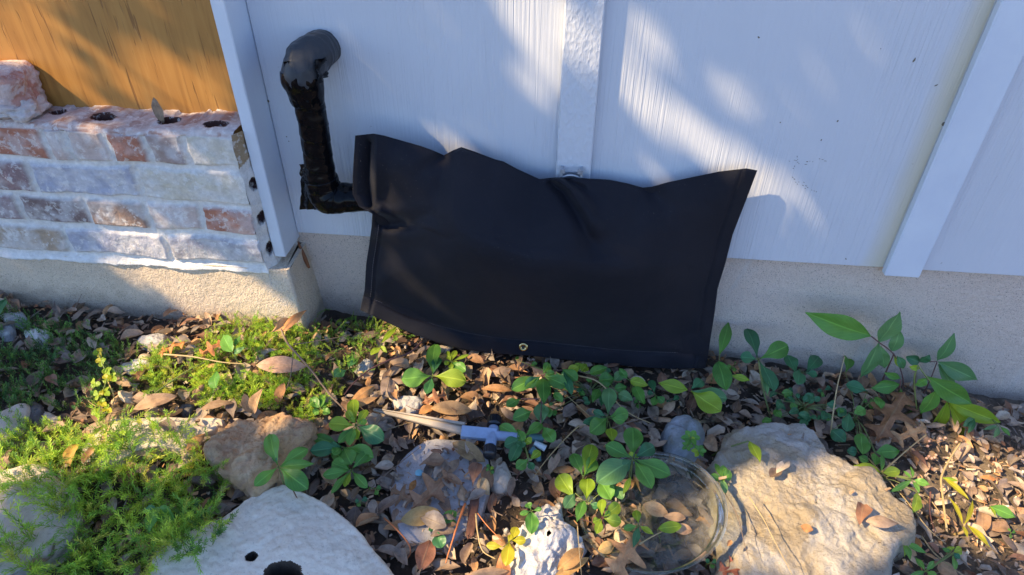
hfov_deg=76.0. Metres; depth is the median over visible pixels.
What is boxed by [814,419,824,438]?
fallen leaf
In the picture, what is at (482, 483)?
fallen leaf
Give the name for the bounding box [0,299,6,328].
seedling
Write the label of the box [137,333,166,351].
rock
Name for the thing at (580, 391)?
ground ivy
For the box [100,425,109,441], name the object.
fallen leaf
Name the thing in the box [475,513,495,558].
dry stalk
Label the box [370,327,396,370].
seedling
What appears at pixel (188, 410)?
dark chip
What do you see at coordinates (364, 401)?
fallen leaf
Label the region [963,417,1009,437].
willow weed
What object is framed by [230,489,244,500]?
fallen leaf
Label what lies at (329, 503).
fallen leaf
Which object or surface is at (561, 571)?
fallen leaf
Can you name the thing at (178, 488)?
stonecrop
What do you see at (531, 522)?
seedling
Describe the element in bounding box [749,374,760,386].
fallen leaf
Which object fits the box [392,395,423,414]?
white stone
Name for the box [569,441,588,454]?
fallen leaf
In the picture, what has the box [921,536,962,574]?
dry stalk
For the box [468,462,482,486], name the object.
fallen leaf
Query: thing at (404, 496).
fallen leaf
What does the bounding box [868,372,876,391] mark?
fallen leaf
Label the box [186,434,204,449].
fallen leaf
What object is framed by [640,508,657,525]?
fallen leaf
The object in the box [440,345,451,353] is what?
fallen leaf
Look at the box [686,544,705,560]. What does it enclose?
fallen leaf
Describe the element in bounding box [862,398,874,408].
seedling
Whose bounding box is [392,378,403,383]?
fallen leaf
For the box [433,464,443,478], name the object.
fallen leaf
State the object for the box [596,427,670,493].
seedling
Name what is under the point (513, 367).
fallen leaf
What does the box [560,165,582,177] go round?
pipe clip
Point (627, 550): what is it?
fallen leaf
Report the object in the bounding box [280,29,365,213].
taped pipe
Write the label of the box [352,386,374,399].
fallen leaf
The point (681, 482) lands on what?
fallen leaf
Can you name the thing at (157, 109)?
dry leaf
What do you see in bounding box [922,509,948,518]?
fallen leaf
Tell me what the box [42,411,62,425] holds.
yellowish stone
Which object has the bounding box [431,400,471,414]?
fallen leaf
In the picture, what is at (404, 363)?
fallen leaf
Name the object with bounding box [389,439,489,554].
round paver
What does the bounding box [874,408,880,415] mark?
fallen leaf
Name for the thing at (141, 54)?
plywood panel
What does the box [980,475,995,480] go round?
fallen leaf
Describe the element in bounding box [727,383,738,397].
fallen leaf
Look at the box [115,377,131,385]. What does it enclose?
fallen leaf
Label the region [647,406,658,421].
fallen leaf
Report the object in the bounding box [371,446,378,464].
fallen leaf
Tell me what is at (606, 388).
runner
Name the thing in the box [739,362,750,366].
fallen leaf
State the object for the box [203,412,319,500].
orange rock
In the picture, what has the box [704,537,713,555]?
fallen leaf
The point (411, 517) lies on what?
fallen leaf
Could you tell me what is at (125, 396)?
fallen leaf
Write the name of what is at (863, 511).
fallen leaf
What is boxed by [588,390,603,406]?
fallen leaf
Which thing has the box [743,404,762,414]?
fallen leaf
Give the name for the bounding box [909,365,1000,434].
ash sapling
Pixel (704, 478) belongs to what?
fallen leaf
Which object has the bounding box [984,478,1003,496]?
fallen leaf
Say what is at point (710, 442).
fallen leaf
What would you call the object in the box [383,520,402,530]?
fallen leaf
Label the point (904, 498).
dry stalk
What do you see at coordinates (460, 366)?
seedling
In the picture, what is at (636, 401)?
seedling
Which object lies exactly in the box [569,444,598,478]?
seedling
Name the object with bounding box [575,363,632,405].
mint sprig
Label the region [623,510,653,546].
seedling
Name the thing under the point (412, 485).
fallen leaf
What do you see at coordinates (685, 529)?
fallen leaf
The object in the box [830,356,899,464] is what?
seedling
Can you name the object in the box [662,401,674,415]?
fallen leaf
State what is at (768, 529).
dry stalk
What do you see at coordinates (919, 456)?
fallen leaf
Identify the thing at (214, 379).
strawberry leaf
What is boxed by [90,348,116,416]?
creeping vine
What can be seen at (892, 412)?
fallen leaf
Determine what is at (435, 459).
fallen leaf
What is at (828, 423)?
fallen leaf
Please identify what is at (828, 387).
seedling
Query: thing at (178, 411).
fallen leaf
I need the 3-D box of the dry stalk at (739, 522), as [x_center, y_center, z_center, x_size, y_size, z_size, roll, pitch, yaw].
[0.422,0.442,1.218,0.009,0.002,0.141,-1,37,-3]
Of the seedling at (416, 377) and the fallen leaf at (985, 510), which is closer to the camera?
the fallen leaf at (985, 510)
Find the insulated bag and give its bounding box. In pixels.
[353,134,756,368]
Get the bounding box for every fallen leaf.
[0,457,9,469]
[63,444,77,466]
[84,420,111,429]
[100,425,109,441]
[106,407,126,419]
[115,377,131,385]
[117,529,140,546]
[118,390,133,402]
[132,391,148,402]
[134,393,176,409]
[145,406,157,417]
[158,341,184,356]
[159,418,176,432]
[165,409,182,416]
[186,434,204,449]
[194,404,207,417]
[199,340,221,357]
[201,400,231,409]
[220,500,240,511]
[225,400,236,418]
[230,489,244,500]
[241,394,251,412]
[248,389,262,413]
[256,356,305,372]
[272,317,291,331]
[274,383,285,402]
[283,310,305,329]
[318,467,336,483]
[320,495,334,506]
[322,491,334,508]
[330,434,344,442]
[350,422,364,431]
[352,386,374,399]
[356,513,378,526]
[358,397,376,406]
[367,414,381,424]
[369,347,381,363]
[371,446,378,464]
[375,494,399,513]
[378,544,400,555]
[380,376,394,398]
[383,434,393,443]
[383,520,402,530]
[388,363,401,375]
[389,384,399,400]
[390,356,409,368]
[390,484,413,507]
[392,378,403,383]
[393,548,407,564]
[401,506,439,525]
[404,420,412,433]
[409,467,455,508]
[409,480,416,489]
[415,540,435,570]
[419,405,432,413]
[419,452,443,465]
[420,510,445,529]
[422,388,446,404]
[423,464,433,476]
[426,459,451,468]
[428,426,443,435]
[430,526,454,536]
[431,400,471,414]
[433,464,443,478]
[437,459,459,476]
[438,465,449,478]
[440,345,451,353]
[441,407,458,420]
[442,478,453,492]
[444,473,462,484]
[453,441,484,461]
[457,485,467,501]
[465,438,476,452]
[466,488,485,500]
[467,354,483,363]
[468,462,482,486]
[468,567,506,574]
[476,422,486,426]
[477,477,489,494]
[481,466,493,487]
[482,384,511,391]
[488,349,494,360]
[490,366,510,376]
[496,553,510,574]
[509,364,526,371]
[511,422,523,430]
[522,406,537,419]
[525,464,539,481]
[531,366,545,378]
[532,466,542,487]
[533,499,554,506]
[548,452,560,473]
[549,477,560,499]
[553,466,575,472]
[555,557,588,574]
[557,547,583,569]
[563,403,577,416]
[568,418,585,426]
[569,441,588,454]
[571,425,591,436]
[572,440,583,453]
[575,404,593,417]
[581,432,599,443]
[583,538,598,556]
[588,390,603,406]
[595,444,605,450]
[598,541,613,553]
[605,528,648,574]
[612,404,626,410]
[614,424,623,432]
[614,527,626,543]
[626,369,633,379]
[633,474,651,496]
[635,546,655,557]
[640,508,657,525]
[640,533,648,550]
[643,501,667,516]
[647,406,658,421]
[649,428,659,438]
[649,438,666,446]
[651,417,670,421]
[652,490,667,498]
[656,401,666,407]
[657,372,666,391]
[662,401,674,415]
[664,512,684,521]
[665,498,691,516]
[676,482,694,492]
[676,523,691,534]
[677,479,696,493]
[678,379,688,384]
[679,519,691,538]
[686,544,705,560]
[688,497,707,509]
[696,461,706,472]
[697,506,713,524]
[698,472,710,487]
[703,434,717,450]
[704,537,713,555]
[705,373,716,383]
[707,425,724,436]
[715,411,723,420]
[715,416,733,425]
[719,556,739,574]
[722,359,738,367]
[722,389,739,399]
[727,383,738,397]
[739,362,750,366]
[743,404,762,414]
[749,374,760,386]
[749,414,763,423]
[750,370,760,380]
[769,468,781,476]
[772,368,787,373]
[776,461,789,473]
[778,373,786,377]
[782,369,792,376]
[792,384,805,399]
[801,524,812,532]
[813,377,824,385]
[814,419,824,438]
[821,423,833,433]
[826,420,837,428]
[835,419,856,425]
[855,424,875,436]
[856,502,872,524]
[858,371,868,387]
[859,393,874,408]
[864,392,915,442]
[866,515,898,527]
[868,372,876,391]
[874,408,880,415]
[875,437,891,446]
[891,420,926,447]
[899,426,910,441]
[902,424,918,431]
[903,405,919,412]
[904,382,916,390]
[905,389,922,403]
[908,450,927,466]
[915,537,921,547]
[916,521,931,541]
[922,411,932,428]
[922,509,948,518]
[926,422,947,427]
[935,403,941,412]
[954,442,971,460]
[975,507,1002,517]
[976,402,985,406]
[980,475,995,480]
[983,534,996,551]
[984,424,1010,433]
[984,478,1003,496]
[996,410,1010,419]
[1000,533,1017,552]
[1007,481,1023,490]
[1010,542,1023,554]
[1013,476,1023,491]
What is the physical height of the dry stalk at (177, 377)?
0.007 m
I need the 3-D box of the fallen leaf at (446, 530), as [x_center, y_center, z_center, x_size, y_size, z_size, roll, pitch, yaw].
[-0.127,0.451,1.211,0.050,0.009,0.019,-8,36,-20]
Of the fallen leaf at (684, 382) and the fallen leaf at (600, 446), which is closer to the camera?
the fallen leaf at (600, 446)
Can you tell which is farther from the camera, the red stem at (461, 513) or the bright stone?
the bright stone
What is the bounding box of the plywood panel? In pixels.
[0,0,242,133]
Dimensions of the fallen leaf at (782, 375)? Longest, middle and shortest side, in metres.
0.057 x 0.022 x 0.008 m
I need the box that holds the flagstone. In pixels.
[81,417,226,473]
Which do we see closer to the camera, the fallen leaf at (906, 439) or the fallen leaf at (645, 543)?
the fallen leaf at (645, 543)
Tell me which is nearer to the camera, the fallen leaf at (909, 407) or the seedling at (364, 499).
the seedling at (364, 499)
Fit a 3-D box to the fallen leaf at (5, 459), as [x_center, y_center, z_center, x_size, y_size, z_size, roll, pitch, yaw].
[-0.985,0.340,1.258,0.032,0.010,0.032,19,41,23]
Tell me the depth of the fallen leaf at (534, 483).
1.33 m
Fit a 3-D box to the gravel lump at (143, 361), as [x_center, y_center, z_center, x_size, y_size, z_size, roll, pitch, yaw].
[-0.861,0.201,1.522,0.087,0.069,0.054,4,37,4]
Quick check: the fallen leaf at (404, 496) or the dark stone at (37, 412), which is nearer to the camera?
the fallen leaf at (404, 496)
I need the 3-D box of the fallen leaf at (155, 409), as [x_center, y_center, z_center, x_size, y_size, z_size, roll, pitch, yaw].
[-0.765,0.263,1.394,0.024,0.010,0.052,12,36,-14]
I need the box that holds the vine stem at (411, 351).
[344,341,422,394]
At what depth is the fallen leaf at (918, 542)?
1.29 m
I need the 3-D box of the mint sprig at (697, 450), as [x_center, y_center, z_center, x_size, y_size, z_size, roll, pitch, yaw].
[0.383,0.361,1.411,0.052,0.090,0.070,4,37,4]
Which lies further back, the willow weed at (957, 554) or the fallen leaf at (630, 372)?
the fallen leaf at (630, 372)
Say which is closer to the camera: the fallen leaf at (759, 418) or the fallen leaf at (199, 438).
the fallen leaf at (199, 438)
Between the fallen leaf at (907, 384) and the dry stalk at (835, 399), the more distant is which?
the fallen leaf at (907, 384)
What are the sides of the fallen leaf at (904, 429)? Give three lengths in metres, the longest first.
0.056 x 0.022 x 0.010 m
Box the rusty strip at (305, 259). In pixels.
[297,241,309,267]
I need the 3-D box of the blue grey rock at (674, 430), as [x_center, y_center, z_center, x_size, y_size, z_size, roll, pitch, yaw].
[0.384,0.355,1.472,0.106,0.119,0.128,4,37,4]
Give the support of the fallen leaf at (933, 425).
on the leaf litter
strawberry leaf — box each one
[144,504,174,532]
[208,371,219,396]
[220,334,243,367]
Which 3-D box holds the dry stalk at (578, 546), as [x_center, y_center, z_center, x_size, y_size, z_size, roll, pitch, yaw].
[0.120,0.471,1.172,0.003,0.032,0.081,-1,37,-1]
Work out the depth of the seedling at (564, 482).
1.27 m
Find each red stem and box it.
[383,517,410,558]
[445,503,465,562]
[477,513,501,540]
[929,491,934,531]
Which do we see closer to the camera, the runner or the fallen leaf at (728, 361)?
the runner
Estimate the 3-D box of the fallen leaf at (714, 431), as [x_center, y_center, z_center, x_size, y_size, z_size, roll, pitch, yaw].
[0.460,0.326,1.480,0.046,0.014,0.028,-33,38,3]
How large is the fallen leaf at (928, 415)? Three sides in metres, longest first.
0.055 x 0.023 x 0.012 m
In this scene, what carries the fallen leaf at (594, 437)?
on the leaf litter
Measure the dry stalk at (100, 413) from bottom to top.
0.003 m
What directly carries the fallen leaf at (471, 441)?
on the leaf litter
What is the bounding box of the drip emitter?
[526,433,546,461]
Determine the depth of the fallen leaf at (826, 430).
1.52 m
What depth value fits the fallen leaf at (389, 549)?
1.19 m
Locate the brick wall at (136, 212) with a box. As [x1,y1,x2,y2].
[0,60,324,335]
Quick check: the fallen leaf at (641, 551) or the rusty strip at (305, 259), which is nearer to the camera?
the fallen leaf at (641, 551)
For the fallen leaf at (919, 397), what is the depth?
1.63 m
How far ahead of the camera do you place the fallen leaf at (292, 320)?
1.55 m
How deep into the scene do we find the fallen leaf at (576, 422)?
1.46 m
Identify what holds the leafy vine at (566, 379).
on the leaf litter
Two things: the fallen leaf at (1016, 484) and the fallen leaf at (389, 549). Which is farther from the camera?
the fallen leaf at (1016, 484)
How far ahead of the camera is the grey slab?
1.15 m
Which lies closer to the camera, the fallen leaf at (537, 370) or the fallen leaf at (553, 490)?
the fallen leaf at (553, 490)
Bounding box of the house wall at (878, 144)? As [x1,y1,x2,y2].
[210,0,1023,400]
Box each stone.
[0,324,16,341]
[0,403,32,456]
[0,464,91,574]
[28,401,45,434]
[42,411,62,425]
[354,359,375,379]
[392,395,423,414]
[490,461,511,495]
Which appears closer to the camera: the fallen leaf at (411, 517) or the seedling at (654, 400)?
the fallen leaf at (411, 517)
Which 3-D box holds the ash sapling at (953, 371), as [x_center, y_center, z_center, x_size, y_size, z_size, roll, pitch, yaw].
[1.039,0.204,1.589,0.186,0.236,0.024,6,37,7]
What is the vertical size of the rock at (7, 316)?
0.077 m
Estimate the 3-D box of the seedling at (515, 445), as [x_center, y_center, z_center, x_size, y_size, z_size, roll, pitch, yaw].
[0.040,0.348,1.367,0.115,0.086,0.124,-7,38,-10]
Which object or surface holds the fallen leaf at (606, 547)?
on the leaf litter
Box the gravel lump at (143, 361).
[121,358,150,375]
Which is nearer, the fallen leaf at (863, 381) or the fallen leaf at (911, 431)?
the fallen leaf at (911, 431)
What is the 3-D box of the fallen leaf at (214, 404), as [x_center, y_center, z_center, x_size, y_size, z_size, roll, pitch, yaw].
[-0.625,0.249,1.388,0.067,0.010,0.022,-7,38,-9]
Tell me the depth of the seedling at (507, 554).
1.17 m
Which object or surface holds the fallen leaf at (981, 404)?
on the leaf litter
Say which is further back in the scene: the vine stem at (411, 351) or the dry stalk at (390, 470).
the vine stem at (411, 351)
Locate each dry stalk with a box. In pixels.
[73,403,134,417]
[98,382,114,445]
[154,362,204,393]
[163,353,243,363]
[370,446,421,488]
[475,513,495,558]
[533,425,579,477]
[577,526,581,574]
[612,415,657,428]
[639,531,661,544]
[725,493,749,560]
[749,497,791,573]
[829,357,844,435]
[868,458,945,543]
[880,434,926,471]
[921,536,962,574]
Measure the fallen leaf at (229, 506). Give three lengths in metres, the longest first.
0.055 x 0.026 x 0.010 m
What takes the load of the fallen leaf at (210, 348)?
on the stonecrop at (197, 382)
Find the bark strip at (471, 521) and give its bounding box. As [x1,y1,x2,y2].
[466,488,478,538]
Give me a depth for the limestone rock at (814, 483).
1.29 m
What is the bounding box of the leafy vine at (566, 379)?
[506,362,578,423]
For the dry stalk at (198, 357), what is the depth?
1.48 m
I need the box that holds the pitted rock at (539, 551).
[509,502,586,574]
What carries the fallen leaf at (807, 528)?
on the limestone rock at (814, 483)
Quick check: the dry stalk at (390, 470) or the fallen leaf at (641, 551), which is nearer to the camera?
the fallen leaf at (641, 551)
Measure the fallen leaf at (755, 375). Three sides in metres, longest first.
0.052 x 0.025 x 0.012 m
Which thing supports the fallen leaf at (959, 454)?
on the leaf litter
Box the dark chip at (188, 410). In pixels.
[179,404,195,417]
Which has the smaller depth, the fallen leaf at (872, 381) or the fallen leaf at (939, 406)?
the fallen leaf at (939, 406)
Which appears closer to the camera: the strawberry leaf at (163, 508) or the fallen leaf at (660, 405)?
the strawberry leaf at (163, 508)
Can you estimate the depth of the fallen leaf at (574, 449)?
1.40 m
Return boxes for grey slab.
[149,485,393,574]
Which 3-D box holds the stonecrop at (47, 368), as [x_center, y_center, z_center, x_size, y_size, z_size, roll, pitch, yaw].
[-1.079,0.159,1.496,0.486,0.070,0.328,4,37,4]
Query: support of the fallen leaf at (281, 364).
on the leaf litter
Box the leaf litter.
[0,290,1023,574]
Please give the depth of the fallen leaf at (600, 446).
1.41 m
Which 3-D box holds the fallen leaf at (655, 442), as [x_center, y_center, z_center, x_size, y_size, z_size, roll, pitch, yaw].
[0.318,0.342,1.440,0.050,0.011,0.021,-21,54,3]
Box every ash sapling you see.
[805,311,903,393]
[871,356,911,413]
[906,333,976,393]
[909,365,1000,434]
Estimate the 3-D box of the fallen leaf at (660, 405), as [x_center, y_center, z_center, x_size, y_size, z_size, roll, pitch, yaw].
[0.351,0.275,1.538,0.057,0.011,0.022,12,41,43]
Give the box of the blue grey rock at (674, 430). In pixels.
[660,415,704,468]
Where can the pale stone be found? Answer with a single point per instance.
(45, 535)
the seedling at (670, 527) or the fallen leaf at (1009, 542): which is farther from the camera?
the fallen leaf at (1009, 542)
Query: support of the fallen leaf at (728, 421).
on the leaf litter
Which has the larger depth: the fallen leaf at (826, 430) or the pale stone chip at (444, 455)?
the fallen leaf at (826, 430)
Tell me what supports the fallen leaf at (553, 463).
on the leaf litter
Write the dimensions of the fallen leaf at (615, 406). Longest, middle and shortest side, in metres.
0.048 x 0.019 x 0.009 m
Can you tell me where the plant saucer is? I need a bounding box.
[579,451,727,574]
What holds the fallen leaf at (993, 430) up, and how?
on the leaf litter
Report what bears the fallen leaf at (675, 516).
on the plant saucer
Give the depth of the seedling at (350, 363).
1.52 m
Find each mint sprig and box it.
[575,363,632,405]
[619,368,647,403]
[681,430,705,456]
[710,464,731,492]
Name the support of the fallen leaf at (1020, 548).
on the leaf litter
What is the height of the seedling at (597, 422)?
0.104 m
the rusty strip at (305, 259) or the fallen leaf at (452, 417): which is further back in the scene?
the rusty strip at (305, 259)
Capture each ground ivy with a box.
[515,356,610,415]
[762,387,846,424]
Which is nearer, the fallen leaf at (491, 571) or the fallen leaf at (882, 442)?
the fallen leaf at (491, 571)
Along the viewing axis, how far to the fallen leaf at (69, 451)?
1.26 m
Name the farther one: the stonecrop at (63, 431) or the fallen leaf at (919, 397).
the fallen leaf at (919, 397)
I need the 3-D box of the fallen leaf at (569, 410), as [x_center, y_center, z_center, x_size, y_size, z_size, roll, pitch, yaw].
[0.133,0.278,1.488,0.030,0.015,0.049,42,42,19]
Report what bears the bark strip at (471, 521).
on the round paver
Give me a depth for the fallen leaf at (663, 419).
1.49 m
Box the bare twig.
[280,329,351,410]
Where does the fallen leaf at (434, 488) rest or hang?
on the round paver
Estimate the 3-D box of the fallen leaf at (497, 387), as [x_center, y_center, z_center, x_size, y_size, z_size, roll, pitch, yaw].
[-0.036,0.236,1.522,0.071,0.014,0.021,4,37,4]
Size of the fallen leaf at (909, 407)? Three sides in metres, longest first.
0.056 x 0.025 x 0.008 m
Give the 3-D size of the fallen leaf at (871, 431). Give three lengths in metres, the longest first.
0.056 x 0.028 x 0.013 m
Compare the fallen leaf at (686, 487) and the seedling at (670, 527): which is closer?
the seedling at (670, 527)
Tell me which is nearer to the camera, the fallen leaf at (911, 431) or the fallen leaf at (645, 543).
the fallen leaf at (645, 543)
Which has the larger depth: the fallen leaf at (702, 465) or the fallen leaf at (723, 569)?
the fallen leaf at (702, 465)
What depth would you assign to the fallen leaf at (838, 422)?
1.55 m
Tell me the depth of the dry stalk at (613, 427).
1.48 m
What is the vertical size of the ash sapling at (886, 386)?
0.269 m
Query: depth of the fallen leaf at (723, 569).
1.20 m
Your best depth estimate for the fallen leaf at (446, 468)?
1.31 m
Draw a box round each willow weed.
[854,452,929,512]
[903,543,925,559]
[910,546,961,574]
[940,442,989,546]
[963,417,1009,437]
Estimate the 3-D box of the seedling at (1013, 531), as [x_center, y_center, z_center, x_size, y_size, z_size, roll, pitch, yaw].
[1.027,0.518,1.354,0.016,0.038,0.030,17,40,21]
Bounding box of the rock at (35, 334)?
[24,328,52,349]
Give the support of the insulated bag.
hanging from the house wall at (878, 144)
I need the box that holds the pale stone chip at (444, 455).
[439,450,450,459]
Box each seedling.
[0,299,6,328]
[254,434,313,491]
[309,394,329,417]
[310,433,373,464]
[323,450,368,493]
[329,399,383,444]
[333,355,355,380]
[355,496,366,506]
[369,485,380,496]
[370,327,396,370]
[401,344,465,393]
[429,510,456,547]
[444,350,468,372]
[486,464,493,473]
[486,527,525,565]
[499,422,555,469]
[520,502,541,533]
[555,473,624,520]
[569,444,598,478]
[583,388,627,440]
[593,499,620,538]
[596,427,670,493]
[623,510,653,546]
[634,399,645,408]
[647,380,664,404]
[657,521,680,542]
[659,378,726,413]
[705,558,715,568]
[710,323,749,389]
[712,441,761,461]
[727,361,737,371]
[740,329,788,421]
[784,355,822,384]
[817,385,831,396]
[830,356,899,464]
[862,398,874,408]
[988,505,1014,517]
[1007,528,1014,537]
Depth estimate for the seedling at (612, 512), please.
1.22 m
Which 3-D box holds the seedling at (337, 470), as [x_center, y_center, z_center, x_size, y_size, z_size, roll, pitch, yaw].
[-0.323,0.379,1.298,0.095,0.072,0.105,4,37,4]
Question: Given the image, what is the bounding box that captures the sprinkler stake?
[373,408,518,459]
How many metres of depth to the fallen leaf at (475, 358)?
1.60 m
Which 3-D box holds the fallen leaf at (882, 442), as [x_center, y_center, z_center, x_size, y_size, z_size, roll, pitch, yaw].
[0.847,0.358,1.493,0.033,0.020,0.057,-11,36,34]
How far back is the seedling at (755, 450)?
1.36 m
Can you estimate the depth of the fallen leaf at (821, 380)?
1.64 m
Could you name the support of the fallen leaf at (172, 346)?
on the stonecrop at (197, 382)
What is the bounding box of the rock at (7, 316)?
[0,312,29,328]
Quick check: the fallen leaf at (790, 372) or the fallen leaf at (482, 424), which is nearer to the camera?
the fallen leaf at (482, 424)
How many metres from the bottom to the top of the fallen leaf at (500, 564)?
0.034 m
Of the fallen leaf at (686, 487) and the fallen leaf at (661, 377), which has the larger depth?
the fallen leaf at (661, 377)
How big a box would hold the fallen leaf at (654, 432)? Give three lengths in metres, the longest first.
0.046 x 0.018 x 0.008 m
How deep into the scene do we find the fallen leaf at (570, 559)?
1.16 m
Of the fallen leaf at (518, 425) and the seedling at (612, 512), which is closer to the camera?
the seedling at (612, 512)
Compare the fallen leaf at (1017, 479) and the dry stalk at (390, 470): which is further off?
the fallen leaf at (1017, 479)
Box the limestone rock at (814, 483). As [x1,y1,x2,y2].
[703,422,915,574]
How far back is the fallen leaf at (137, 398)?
1.40 m
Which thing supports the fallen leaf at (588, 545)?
on the leaf litter
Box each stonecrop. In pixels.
[0,298,129,411]
[0,398,232,574]
[0,404,81,468]
[119,311,344,421]
[168,493,238,559]
[291,309,413,375]
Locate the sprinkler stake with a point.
(491, 434)
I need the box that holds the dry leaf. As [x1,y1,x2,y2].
[151,97,163,123]
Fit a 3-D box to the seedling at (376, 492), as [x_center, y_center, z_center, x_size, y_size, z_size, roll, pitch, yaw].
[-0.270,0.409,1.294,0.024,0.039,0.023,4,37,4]
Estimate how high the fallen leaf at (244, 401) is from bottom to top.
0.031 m
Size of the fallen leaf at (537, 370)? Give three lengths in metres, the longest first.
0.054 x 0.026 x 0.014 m
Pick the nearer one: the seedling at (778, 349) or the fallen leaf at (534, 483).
the fallen leaf at (534, 483)
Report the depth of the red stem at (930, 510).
1.36 m
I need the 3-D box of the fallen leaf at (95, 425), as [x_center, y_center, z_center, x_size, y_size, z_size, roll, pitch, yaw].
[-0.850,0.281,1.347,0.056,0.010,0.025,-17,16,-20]
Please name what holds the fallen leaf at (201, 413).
on the leaf litter
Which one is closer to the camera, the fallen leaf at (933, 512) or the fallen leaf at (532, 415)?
the fallen leaf at (933, 512)
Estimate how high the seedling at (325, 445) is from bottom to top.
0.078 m
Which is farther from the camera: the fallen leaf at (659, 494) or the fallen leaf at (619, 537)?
the fallen leaf at (659, 494)
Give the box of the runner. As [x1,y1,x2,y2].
[578,375,650,423]
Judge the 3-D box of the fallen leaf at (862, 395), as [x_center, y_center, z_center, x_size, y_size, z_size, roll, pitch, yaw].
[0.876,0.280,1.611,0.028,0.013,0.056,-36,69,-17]
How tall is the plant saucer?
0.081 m
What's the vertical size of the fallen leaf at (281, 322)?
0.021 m
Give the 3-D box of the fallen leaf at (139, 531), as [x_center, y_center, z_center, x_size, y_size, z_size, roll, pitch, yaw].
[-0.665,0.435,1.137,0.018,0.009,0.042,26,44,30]
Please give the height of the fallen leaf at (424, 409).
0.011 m
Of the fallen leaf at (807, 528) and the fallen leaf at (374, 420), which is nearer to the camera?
the fallen leaf at (807, 528)
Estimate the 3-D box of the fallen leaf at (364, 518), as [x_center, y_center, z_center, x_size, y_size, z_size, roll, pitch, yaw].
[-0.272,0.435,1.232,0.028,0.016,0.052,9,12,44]
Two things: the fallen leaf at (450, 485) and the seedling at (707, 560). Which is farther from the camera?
the fallen leaf at (450, 485)
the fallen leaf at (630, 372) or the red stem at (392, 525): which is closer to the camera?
the red stem at (392, 525)
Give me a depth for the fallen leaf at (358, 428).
1.40 m
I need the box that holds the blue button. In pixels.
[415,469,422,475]
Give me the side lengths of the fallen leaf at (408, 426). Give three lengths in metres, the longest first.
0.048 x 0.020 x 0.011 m
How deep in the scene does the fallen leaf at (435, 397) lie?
1.47 m
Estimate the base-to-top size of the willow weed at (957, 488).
0.070 m
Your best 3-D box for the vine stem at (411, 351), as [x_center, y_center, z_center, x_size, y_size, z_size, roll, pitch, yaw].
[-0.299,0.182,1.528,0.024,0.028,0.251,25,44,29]
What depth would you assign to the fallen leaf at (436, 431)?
1.40 m
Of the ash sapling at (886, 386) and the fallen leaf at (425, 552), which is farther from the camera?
the ash sapling at (886, 386)
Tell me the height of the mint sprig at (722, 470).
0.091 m
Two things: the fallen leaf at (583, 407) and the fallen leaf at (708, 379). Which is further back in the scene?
the fallen leaf at (708, 379)
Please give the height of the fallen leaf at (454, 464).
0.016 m
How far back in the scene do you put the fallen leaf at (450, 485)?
1.29 m
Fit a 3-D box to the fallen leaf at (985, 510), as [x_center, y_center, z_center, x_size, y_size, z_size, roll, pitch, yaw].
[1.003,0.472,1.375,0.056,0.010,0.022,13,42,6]
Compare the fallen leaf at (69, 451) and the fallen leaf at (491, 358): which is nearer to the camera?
the fallen leaf at (69, 451)
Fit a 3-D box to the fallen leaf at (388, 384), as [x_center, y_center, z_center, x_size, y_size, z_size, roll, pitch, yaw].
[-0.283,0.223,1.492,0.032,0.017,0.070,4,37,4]
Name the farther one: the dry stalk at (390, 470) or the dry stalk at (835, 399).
the dry stalk at (835, 399)
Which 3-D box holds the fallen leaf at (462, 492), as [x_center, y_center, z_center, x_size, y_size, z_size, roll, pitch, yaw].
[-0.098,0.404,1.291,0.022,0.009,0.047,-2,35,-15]
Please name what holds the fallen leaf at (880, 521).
on the limestone rock at (814, 483)
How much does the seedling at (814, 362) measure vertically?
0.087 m
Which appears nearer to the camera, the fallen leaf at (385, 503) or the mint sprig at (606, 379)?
the fallen leaf at (385, 503)
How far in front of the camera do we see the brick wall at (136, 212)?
1.49 m
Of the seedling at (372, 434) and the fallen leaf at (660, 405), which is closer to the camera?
the seedling at (372, 434)

